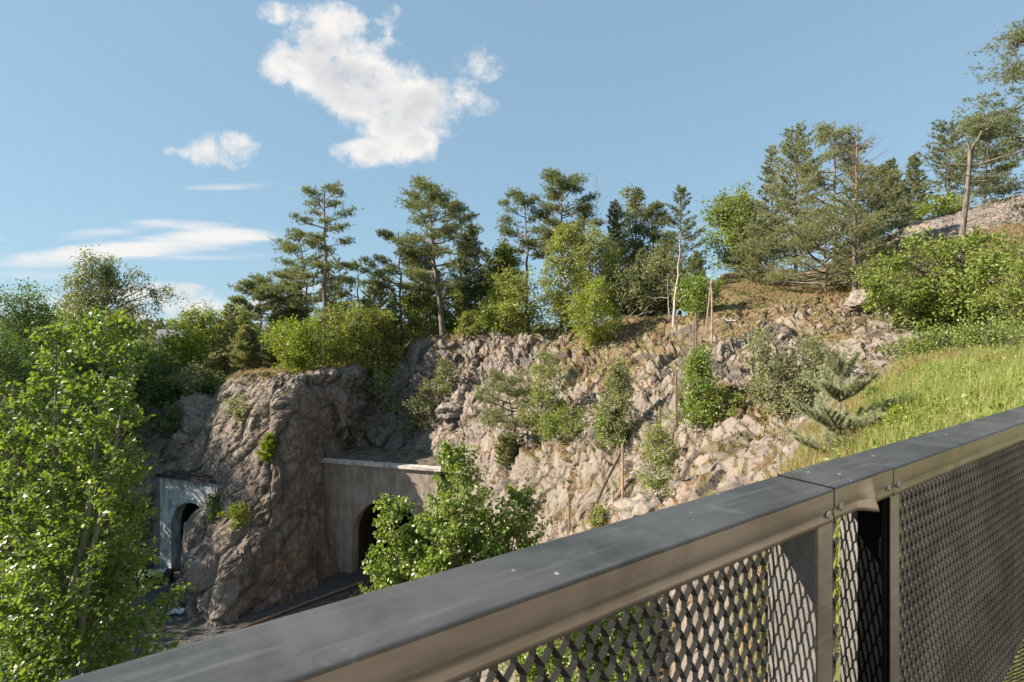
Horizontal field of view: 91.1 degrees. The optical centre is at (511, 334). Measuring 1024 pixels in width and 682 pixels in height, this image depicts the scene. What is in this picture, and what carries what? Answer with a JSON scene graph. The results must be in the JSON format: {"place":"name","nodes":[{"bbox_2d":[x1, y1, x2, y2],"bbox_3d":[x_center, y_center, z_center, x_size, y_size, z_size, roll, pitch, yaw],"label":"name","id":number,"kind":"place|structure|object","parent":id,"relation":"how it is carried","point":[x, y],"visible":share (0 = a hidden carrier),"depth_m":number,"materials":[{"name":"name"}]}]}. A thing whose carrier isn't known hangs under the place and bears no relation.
{"place":"outdoors","nodes":[
{"label":"outdoors","id":0,"kind":"place"},
{"bbox_2d":[0,194,1023,681],"bbox_3d":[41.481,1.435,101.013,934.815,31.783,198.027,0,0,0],"label":"hillside","id":1,"kind":"structure","parent":0,"point":[268,564],"depth_m":29.84,"materials":[{"name":"stone"}]},
{"bbox_2d":[0,277,98,465],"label":"broadleaf tree","id":2,"kind":"object","parent":1,"relation":"on","point":[27,316],"visible":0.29,"depth_m":33.73,"materials":[{"name":"green plant"}]},
{"bbox_2d":[0,322,101,534],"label":"broadleaf tree","id":3,"kind":"object","parent":1,"relation":"on","point":[17,374],"visible":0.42,"depth_m":29.44,"materials":[{"name":"green plant"}]},
{"bbox_2d":[2,340,169,496],"bbox_3d":[-28.567,5.596,33.406,8.322,10.527,9.923,0,0,31],"label":"broadleaf tree","id":4,"kind":"object","parent":1,"relation":"on","point":[68,360],"visible":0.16,"depth_m":32.82,"materials":[{"name":"green plant"}]},
{"bbox_2d":[0,307,194,681],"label":"aspen tree","id":5,"kind":"object","parent":1,"relation":"on","point":[33,646],"visible":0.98,"depth_m":6.27,"materials":[{"name":"green plant"}]},
{"bbox_2d":[37,297,179,411],"bbox_3d":[-31.611,2.325,40.240,8.482,10.599,9.052,0,0,0],"label":"broadleaf tree","id":6,"kind":"object","parent":1,"relation":"on","point":[134,329],"visible":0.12,"depth_m":39.91,"materials":[{"name":"green plant"}]},
{"bbox_2d":[46,245,188,363],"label":"birch tree","id":7,"kind":"object","parent":1,"relation":"on","point":[102,274],"visible":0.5,"depth_m":43.34,"materials":[{"name":"green plant"}]},
{"bbox_2d":[91,330,202,431],"bbox_3d":[-27.145,3.396,37.429,7.234,7.585,8.531,0,0,-24],"label":"broadleaf tree","id":8,"kind":"object","parent":1,"relation":"on","point":[143,390],"visible":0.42,"depth_m":36.66,"materials":[{"name":"green plant"}]},
{"bbox_2d":[145,398,186,438],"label":"bush","id":9,"kind":"object","parent":1,"relation":"on","point":[165,425],"visible":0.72,"depth_m":34.77,"materials":[{"name":"green plant"}]},
{"bbox_2d":[155,469,216,570],"bbox_3d":[-18.390,12.793,39.255,5.440,7.415,15.250,0,0,18],"label":"tunnel portal","id":10,"kind":"object","parent":1,"relation":"on","point":[183,494],"visible":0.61,"depth_m":32.81,"materials":[{"name":"grey concrete"}]},
{"bbox_2d":[148,320,231,377],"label":"broadleaf tree","id":11,"kind":"object","parent":1,"relation":"on","point":[184,348],"visible":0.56,"depth_m":45.23,"materials":[{"name":"green plant"}]},
{"bbox_2d":[165,360,228,398],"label":"birch sapling","id":12,"kind":"object","parent":1,"relation":"on","point":[193,373],"visible":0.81,"depth_m":37.49,"materials":[{"name":"green plant"}]},
{"bbox_2d":[166,299,234,364],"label":"broadleaf tree","id":13,"kind":"object","parent":1,"relation":"on","point":[202,321],"visible":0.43,"depth_m":51.17,"materials":[{"name":"green plant"}]},
{"bbox_2d":[199,342,250,381],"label":"bush","id":14,"kind":"object","parent":1,"relation":"on","point":[217,361],"visible":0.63,"depth_m":43.58,"materials":[{"name":"green plant"}]},
{"bbox_2d":[209,302,244,366],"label":"young pine","id":15,"kind":"object","parent":1,"relation":"on","point":[228,315],"visible":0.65,"depth_m":45.71,"materials":[{"name":"green plant"}]},
{"bbox_2d":[216,501,251,530],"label":"bush","id":16,"kind":"object","parent":1,"relation":"on","point":[239,513],"visible":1,"depth_m":28.32,"materials":[{"name":"green plant"}]},
{"bbox_2d":[0,552,468,681],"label":"track bed","id":17,"kind":"object","parent":1,"relation":"on","point":[200,630],"visible":0.1,"depth_m":27.93,"materials":[{"name":"grey gravel"}]},
{"bbox_2d":[210,301,266,361],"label":"broadleaf tree","id":18,"kind":"object","parent":1,"relation":"on","point":[241,316],"visible":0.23,"depth_m":49.45,"materials":[{"name":"green plant"}]},
{"bbox_2d":[220,324,268,369],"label":"young pine","id":19,"kind":"object","parent":1,"relation":"on","point":[246,344],"visible":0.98,"depth_m":42.24,"materials":[{"name":"green plant"}]},
{"bbox_2d":[227,272,291,365],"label":"pine tree","id":20,"kind":"object","parent":1,"relation":"on","point":[252,286],"visible":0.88,"depth_m":45.28,"materials":[{"name":"green plant"}]},
{"bbox_2d":[254,432,281,465],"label":"leafy bush","id":21,"kind":"object","parent":1,"relation":"on","point":[267,446],"visible":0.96,"depth_m":29.57,"materials":[{"name":"green plant"}]},
{"bbox_2d":[260,308,298,365],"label":"young pine","id":22,"kind":"object","parent":1,"relation":"on","point":[271,358],"visible":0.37,"depth_m":44.58,"materials":[{"name":"green plant"}]},
{"bbox_2d":[256,314,344,372],"bbox_3d":[-15.902,0.910,38.301,6.144,5.057,6.371,0,0,-43],"label":"maple bush","id":23,"kind":"object","parent":1,"relation":"on","point":[300,359],"visible":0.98,"depth_m":37.27,"materials":[{"name":"green plant"}]},
{"bbox_2d":[254,229,357,361],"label":"pine tree","id":24,"kind":"object","parent":1,"relation":"on","point":[290,247],"visible":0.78,"depth_m":45.17,"materials":[{"name":"green plant"}]},
{"bbox_2d":[287,180,363,362],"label":"pine tree","id":25,"kind":"object","parent":1,"relation":"on","point":[334,203],"visible":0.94,"depth_m":43.90,"materials":[{"name":"green plant"}]},
{"bbox_2d":[309,296,390,367],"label":"bush","id":26,"kind":"object","parent":1,"relation":"on","point":[348,326],"visible":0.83,"depth_m":40.03,"materials":[{"name":"green plant"}]},
{"bbox_2d":[333,258,374,354],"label":"pine tree","id":27,"kind":"object","parent":1,"relation":"on","point":[356,267],"visible":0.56,"depth_m":49.46,"materials":[{"name":"green plant"}]},
{"bbox_2d":[355,276,389,346],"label":"young pine","id":28,"kind":"object","parent":1,"relation":"on","point":[379,299],"visible":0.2,"depth_m":48.53,"materials":[{"name":"green plant"}]},
{"bbox_2d":[338,304,407,379],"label":"bush","id":29,"kind":"object","parent":1,"relation":"on","point":[382,362],"visible":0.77,"depth_m":41.83,"materials":[{"name":"green plant"}]},
{"bbox_2d":[321,446,448,572],"bbox_3d":[-6.696,12.360,39.269,9.000,8.280,15.200,0,0,15],"label":"tunnel portal","id":30,"kind":"object","parent":1,"relation":"on","point":[358,479],"visible":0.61,"depth_m":32.72,"materials":[{"name":"concrete"}]},
{"bbox_2d":[358,364,411,415],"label":"bush","id":31,"kind":"object","parent":1,"relation":"on","point":[377,384],"visible":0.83,"depth_m":39.45,"materials":[{"name":"green plant"}]},
{"bbox_2d":[357,227,421,347],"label":"pine tree","id":32,"kind":"object","parent":1,"relation":"on","point":[393,270],"visible":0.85,"depth_m":44.84,"materials":[{"name":"green plant"}]},
{"bbox_2d":[374,287,410,363],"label":"spruce tree","id":33,"kind":"object","parent":1,"relation":"on","point":[392,301],"visible":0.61,"depth_m":43.29,"materials":[{"name":"green plant"}]},
{"bbox_2d":[386,396,439,431],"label":"bush","id":34,"kind":"object","parent":1,"relation":"on","point":[410,420],"visible":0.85,"depth_m":37.22,"materials":[{"name":"green plant"}]},
{"bbox_2d":[396,245,443,326],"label":"pine tree","id":35,"kind":"object","parent":1,"relation":"on","point":[406,285],"visible":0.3,"depth_m":47.27,"materials":[{"name":"green plant"}]},
{"bbox_2d":[385,286,456,345],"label":"broadleaf tree","id":36,"kind":"object","parent":1,"relation":"on","point":[416,310],"visible":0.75,"depth_m":45.17,"materials":[{"name":"green plant"}]},
{"bbox_2d":[410,376,452,416],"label":"bush","id":37,"kind":"object","parent":1,"relation":"on","point":[420,398],"visible":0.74,"depth_m":37.78,"materials":[{"name":"green plant"}]},
{"bbox_2d":[387,174,484,337],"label":"pine tree","id":38,"kind":"object","parent":1,"relation":"on","point":[433,193],"visible":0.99,"depth_m":42.30,"materials":[{"name":"green plant"}]},
{"bbox_2d":[432,356,462,396],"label":"bush","id":39,"kind":"object","parent":1,"relation":"on","point":[444,373],"visible":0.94,"depth_m":38.02,"materials":[{"name":"green plant"}]},
{"bbox_2d":[424,271,479,335],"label":"broadleaf tree","id":40,"kind":"object","parent":1,"relation":"on","point":[452,319],"visible":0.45,"depth_m":46.39,"materials":[{"name":"green plant"}]},
{"bbox_2d":[358,439,552,680],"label":"aspen tree","id":41,"kind":"object","parent":1,"relation":"on","point":[421,554],"visible":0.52,"depth_m":8.52,"materials":[{"name":"green plant"}]},
{"bbox_2d":[436,200,484,324],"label":"pine tree","id":42,"kind":"object","parent":1,"relation":"on","point":[446,220],"visible":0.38,"depth_m":48.57,"materials":[{"name":"green plant"}]},
{"bbox_2d":[453,305,483,340],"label":"bush","id":43,"kind":"object","parent":1,"relation":"on","point":[475,327],"visible":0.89,"depth_m":41.84,"materials":[{"name":"green plant"}]},
{"bbox_2d":[444,223,492,324],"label":"young pine","id":44,"kind":"object","parent":1,"relation":"on","point":[475,288],"visible":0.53,"depth_m":45.55,"materials":[{"name":"green plant"}]},
{"bbox_2d":[18,295,969,681],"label":"loose stones","id":45,"kind":"object","parent":1,"relation":"on","point":[726,485],"visible":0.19,"depth_m":18.15,"materials":[{"name":"beige stone"}]},
{"bbox_2d":[472,289,515,333],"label":"bush","id":46,"kind":"object","parent":1,"relation":"on","point":[487,321],"visible":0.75,"depth_m":40.97,"materials":[{"name":"green plant"}]},
{"bbox_2d":[466,366,542,454],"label":"young pine","id":47,"kind":"object","parent":1,"relation":"on","point":[495,413],"visible":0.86,"depth_m":27.85,"materials":[{"name":"green plant"}]},
{"bbox_2d":[480,238,530,311],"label":"broadleaf tree","id":48,"kind":"object","parent":1,"relation":"on","point":[504,255],"visible":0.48,"depth_m":45.34,"materials":[{"name":"green plant"}]},
{"bbox_2d":[493,431,518,468],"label":"juniper bush","id":49,"kind":"object","parent":1,"relation":"on","point":[504,452],"visible":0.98,"depth_m":27.99,"materials":[{"name":"green plant"}]},
{"bbox_2d":[0,221,1023,680],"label":"heather cover","id":50,"kind":"object","parent":1,"relation":"on","point":[724,445],"visible":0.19,"depth_m":28.05,"materials":[{"name":"green plant"}]},
{"bbox_2d":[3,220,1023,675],"bbox_3d":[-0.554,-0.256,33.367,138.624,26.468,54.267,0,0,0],"label":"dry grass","id":51,"kind":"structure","parent":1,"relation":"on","point":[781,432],"depth_m":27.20,"materials":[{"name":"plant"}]},
{"bbox_2d":[476,261,562,335],"bbox_3d":[1.350,-2.550,40.702,7.033,6.432,7.698,0,0,21],"label":"bush","id":52,"kind":"object","parent":1,"relation":"on","point":[515,292],"visible":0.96,"depth_m":39.67,"materials":[{"name":"green plant"}]},
{"bbox_2d":[495,187,556,326],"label":"pine tree","id":53,"kind":"object","parent":1,"relation":"on","point":[518,196],"visible":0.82,"depth_m":45.98,"materials":[{"name":"green plant"}]},
{"bbox_2d":[499,540,580,681],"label":"bush","id":54,"kind":"object","parent":1,"relation":"on","point":[532,674],"visible":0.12,"depth_m":11.89,"materials":[{"name":"green plant"}]},
{"bbox_2d":[514,347,573,449],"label":"birch sapling","id":55,"kind":"object","parent":1,"relation":"on","point":[541,390],"visible":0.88,"depth_m":26.28,"materials":[{"name":"green plant"}]},
{"bbox_2d":[518,167,608,327],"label":"pine tree","id":56,"kind":"object","parent":1,"relation":"on","point":[561,184],"visible":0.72,"depth_m":46.28,"materials":[{"name":"green plant"}]},
{"bbox_2d":[539,399,589,445],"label":"bush","id":57,"kind":"object","parent":1,"relation":"on","point":[559,425],"visible":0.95,"depth_m":24.05,"materials":[{"name":"green plant"}]},
{"bbox_2d":[535,220,596,332],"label":"birch tree","id":58,"kind":"object","parent":1,"relation":"on","point":[564,234],"visible":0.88,"depth_m":38.20,"materials":[{"name":"green plant"}]},
{"bbox_2d":[557,273,625,353],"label":"birch tree","id":59,"kind":"object","parent":1,"relation":"on","point":[591,298],"visible":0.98,"depth_m":33.43,"materials":[{"name":"green plant"}]},
{"bbox_2d":[561,218,625,318],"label":"birch tree","id":60,"kind":"object","parent":1,"relation":"on","point":[610,254],"visible":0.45,"depth_m":40.51,"materials":[{"name":"green plant"}]},
{"bbox_2d":[581,409,637,449],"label":"bush","id":61,"kind":"object","parent":1,"relation":"on","point":[595,425],"visible":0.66,"depth_m":20.69,"materials":[{"name":"green plant"}]},
{"bbox_2d":[599,199,631,319],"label":"young pine","id":62,"kind":"object","parent":1,"relation":"on","point":[615,224],"visible":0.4,"depth_m":46.61,"materials":[{"name":"green plant"}]},
{"bbox_2d":[590,352,641,453],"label":"aspen sapling","id":63,"kind":"object","parent":1,"relation":"on","point":[619,378],"visible":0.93,"depth_m":20.59,"materials":[{"name":"green plant"}]},
{"bbox_2d":[558,602,673,681],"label":"bush","id":64,"kind":"object","parent":1,"relation":"on","point":[583,649],"visible":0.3,"depth_m":7.39,"materials":[{"name":"green plant"}]},
{"bbox_2d":[593,261,668,320],"bbox_3d":[8.734,-3.032,38.627,6.531,5.530,5.585,0,0,41],"label":"willow bush","id":65,"kind":"object","parent":1,"relation":"on","point":[627,303],"visible":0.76,"depth_m":37.65,"materials":[{"name":"green plant"}]},
{"bbox_2d":[613,492,664,520],"bbox_3d":[3.430,4.572,12.884,1.597,1.008,1.276,0,0,0],"label":"boulder","id":66,"kind":"object","parent":1,"relation":"on","point":[639,503],"visible":0.5,"depth_m":12.64,"materials":[{"name":"beige stone"}]},
{"bbox_2d":[612,182,667,288],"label":"pine tree","id":67,"kind":"object","parent":1,"relation":"on","point":[634,206],"visible":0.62,"depth_m":48.64,"materials":[{"name":"green plant"}]},
{"bbox_2d":[568,280,712,535],"bbox_3d":[6.460,2.521,20.861,10.621,10.392,2.601,0,0,-45],"label":"netting fence","id":68,"kind":"object","parent":1,"relation":"on","point":[694,337],"visible":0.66,"depth_m":18.25,"materials":[{"name":"metal"}]},
{"bbox_2d":[629,199,677,316],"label":"pine tree","id":69,"kind":"object","parent":1,"relation":"on","point":[651,209],"visible":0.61,"depth_m":47.36,"materials":[{"name":"green plant"}]},
{"bbox_2d":[619,250,689,317],"bbox_3d":[10.956,-3.530,39.005,6.136,5.686,4.689,0,0,0],"label":"willow bush","id":70,"kind":"object","parent":1,"relation":"on","point":[660,285],"visible":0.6,"depth_m":38.17,"materials":[{"name":"green plant"}]},
{"bbox_2d":[633,419,685,501],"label":"birch sapling","id":71,"kind":"object","parent":1,"relation":"on","point":[660,480],"visible":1,"depth_m":12.69,"materials":[{"name":"green plant"}]},
{"bbox_2d":[654,184,710,315],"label":"young pine","id":72,"kind":"object","parent":1,"relation":"on","point":[681,194],"visible":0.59,"depth_m":41.58,"materials":[{"name":"green plant"}]},
{"bbox_2d":[651,340,725,428],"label":"aspen sapling","id":73,"kind":"object","parent":1,"relation":"on","point":[695,371],"visible":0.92,"depth_m":17.38,"materials":[{"name":"green plant"}]},
{"bbox_2d":[680,250,713,305],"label":"young pine","id":74,"kind":"object","parent":1,"relation":"on","point":[695,262],"visible":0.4,"depth_m":39.81,"materials":[{"name":"green plant"}]},
{"bbox_2d":[667,270,728,319],"bbox_3d":[11.717,-2.425,31.597,3.724,3.442,3.664,0,0,18],"label":"oak bush","id":75,"kind":"object","parent":1,"relation":"on","point":[696,300],"visible":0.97,"depth_m":31.27,"materials":[{"name":"green plant"}]},
{"bbox_2d":[690,381,750,423],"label":"bush","id":76,"kind":"object","parent":1,"relation":"on","point":[720,392],"visible":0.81,"depth_m":17.00,"materials":[{"name":"green plant"}]},
{"bbox_2d":[695,177,774,273],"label":"broadleaf tree","id":77,"kind":"object","parent":1,"relation":"on","point":[726,223],"visible":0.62,"depth_m":49.48,"materials":[{"name":"green plant"}]},
{"bbox_2d":[724,214,795,284],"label":"young pine","id":78,"kind":"object","parent":1,"relation":"on","point":[746,248],"visible":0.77,"depth_m":37.59,"materials":[{"name":"green plant"}]},
{"bbox_2d":[743,326,776,407],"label":"bush","id":79,"kind":"object","parent":1,"relation":"on","point":[752,363],"visible":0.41,"depth_m":16.32,"materials":[{"name":"green plant"}]},
{"bbox_2d":[743,144,793,269],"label":"young pine","id":80,"kind":"object","parent":1,"relation":"on","point":[768,170],"visible":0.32,"depth_m":43.86,"materials":[{"name":"green plant"}]},
{"bbox_2d":[754,120,837,277],"bbox_3d":[21.430,-9.865,38.115,5.833,12.037,5.701,0,0,14],"label":"young pine","id":81,"kind":"object","parent":1,"relation":"on","point":[797,151],"visible":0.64,"depth_m":37.66,"materials":[{"name":"green plant"}]},
{"bbox_2d":[732,322,860,423],"bbox_3d":[8.163,1.198,14.682,3.590,3.144,2.831,0,0,-43],"label":"bush","id":82,"kind":"object","parent":1,"relation":"on","point":[774,372],"visible":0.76,"depth_m":14.54,"materials":[{"name":"green plant"}]},
{"bbox_2d":[779,341,838,396],"bbox_3d":[8.589,1.109,14.706,1.949,1.932,1.577,0,0,-38],"label":"bush","id":83,"kind":"object","parent":1,"relation":"on","point":[816,370],"visible":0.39,"depth_m":14.67,"materials":[{"name":"green plant"}]},
{"bbox_2d":[741,201,901,291],"bbox_3d":[19.904,-5.269,32.378,8.732,5.778,8.746,0,0,40],"label":"pine tree","id":84,"kind":"object","parent":1,"relation":"on","point":[799,241],"visible":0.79,"depth_m":31.35,"materials":[{"name":"green plant"}]},
{"bbox_2d":[786,121,887,281],"bbox_3d":[22.439,-9.088,34.878,6.202,11.449,6.124,0,0,45],"label":"pine tree","id":85,"kind":"object","parent":1,"relation":"on","point":[823,133],"visible":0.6,"depth_m":34.66,"materials":[{"name":"green plant"}]},
{"bbox_2d":[785,347,899,452],"bbox_3d":[4.931,1.136,7.680,1.324,1.935,1.634,0,0,-25],"label":"young pine","id":86,"kind":"object","parent":1,"relation":"on","point":[833,388],"visible":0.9,"depth_m":7.60,"materials":[{"name":"green plant"}]},
{"bbox_2d":[805,121,906,290],"bbox_3d":[20.117,-7.157,29.246,5.153,10.728,5.410,0,0,0],"label":"young pine","id":87,"kind":"object","parent":1,"relation":"on","point":[838,220],"visible":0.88,"depth_m":29.13,"materials":[{"name":"green plant"}]},
{"bbox_2d":[705,341,1023,681],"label":"straw grass","id":88,"kind":"structure","parent":1,"relation":"on","point":[816,433],"depth_m":7.90,"materials":[{"name":"plant"}]},
{"bbox_2d":[843,289,888,313],"bbox_3d":[20.143,-1.859,28.711,2.185,1.487,1.872,0,0,0],"label":"boulder","id":89,"kind":"object","parent":1,"relation":"on","point":[853,298],"visible":0.49,"depth_m":28.45,"materials":[{"name":"beige stone"}]},
{"bbox_2d":[712,336,1023,674],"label":"tall grass","id":90,"kind":"structure","parent":1,"relation":"on","point":[1001,389],"depth_m":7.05,"materials":[{"name":"green plant"}]},
{"bbox_2d":[844,163,917,251],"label":"young pine","id":91,"kind":"object","parent":1,"relation":"on","point":[878,169],"visible":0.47,"depth_m":38.29,"materials":[{"name":"green plant"}]},
{"bbox_2d":[867,157,917,233],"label":"young pine","id":92,"kind":"object","parent":1,"relation":"on","point":[891,163],"visible":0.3,"depth_m":43.45,"materials":[{"name":"green plant"}]},
{"bbox_2d":[878,330,950,361],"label":"bush","id":93,"kind":"object","parent":1,"relation":"on","point":[904,348],"visible":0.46,"depth_m":14.35,"materials":[{"name":"green plant"}]},
{"bbox_2d":[861,271,970,332],"bbox_3d":[18.122,-1.325,22.718,3.452,2.995,3.994,0,0,-38],"label":"bush","id":94,"kind":"object","parent":1,"relation":"on","point":[903,306],"visible":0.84,"depth_m":22.14,"materials":[{"name":"green plant"}]},
{"bbox_2d":[898,153,934,224],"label":"young pine","id":95,"kind":"object","parent":1,"relation":"on","point":[912,166],"visible":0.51,"depth_m":49.65,"materials":[{"name":"green plant"}]},
{"bbox_2d":[838,225,1023,328],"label":"bush","id":96,"kind":"object","parent":1,"relation":"on","point":[949,268],"visible":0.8,"depth_m":21.23,"materials":[{"name":"green plant"}]},
{"bbox_2d":[900,189,976,222],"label":"bush","id":97,"kind":"object","parent":1,"relation":"on","point":[941,210],"visible":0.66,"depth_m":45.31,"materials":[{"name":"green plant"}]},
{"bbox_2d":[909,113,988,211],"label":"young pine","id":98,"kind":"object","parent":1,"relation":"on","point":[941,138],"visible":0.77,"depth_m":46.80,"materials":[{"name":"green plant"}]},
{"bbox_2d":[898,311,1023,356],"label":"bush","id":99,"kind":"object","parent":1,"relation":"on","point":[962,331],"visible":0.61,"depth_m":12.89,"materials":[{"name":"green plant"}]},
{"bbox_2d":[915,17,1023,327],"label":"pine tree","id":100,"kind":"object","parent":1,"relation":"on","point":[1013,74],"visible":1,"depth_m":22.63,"materials":[{"name":"green plant"}]},
{"bbox_2d":[942,99,1023,202],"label":"pine tree","id":101,"kind":"object","parent":1,"relation":"on","point":[1002,167],"visible":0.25,"depth_m":48.21,"materials":[{"name":"green plant"}]},
{"bbox_2d":[965,249,1023,338],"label":"oak bush","id":102,"kind":"object","parent":1,"relation":"on","point":[1017,298],"visible":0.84,"depth_m":14.71,"materials":[{"name":"green plant"}]},
{"bbox_2d":[0,0,1023,331],"label":"sky","id":103,"kind":"structure","parent":0,"point":[170,139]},
{"bbox_3d":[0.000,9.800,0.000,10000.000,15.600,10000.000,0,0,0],"label":"ground","id":104,"kind":"structure","parent":0,"visible":0},
{"bbox_2d":[0,316,604,344],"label":"forest","id":105,"kind":"object","parent":104,"relation":"on","point":[156,326],"visible":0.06,"depth_m":223.20,"materials":[{"name":"green plant"}]},
{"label":"walkway","id":106,"kind":"structure","parent":0,"visible":0},
{"bbox_2d":[58,406,1023,681],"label":"metal railing","id":107,"kind":"object","parent":106,"relation":"on","point":[958,488],"visible":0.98,"depth_m":1.19,"materials":[{"name":"metal"}]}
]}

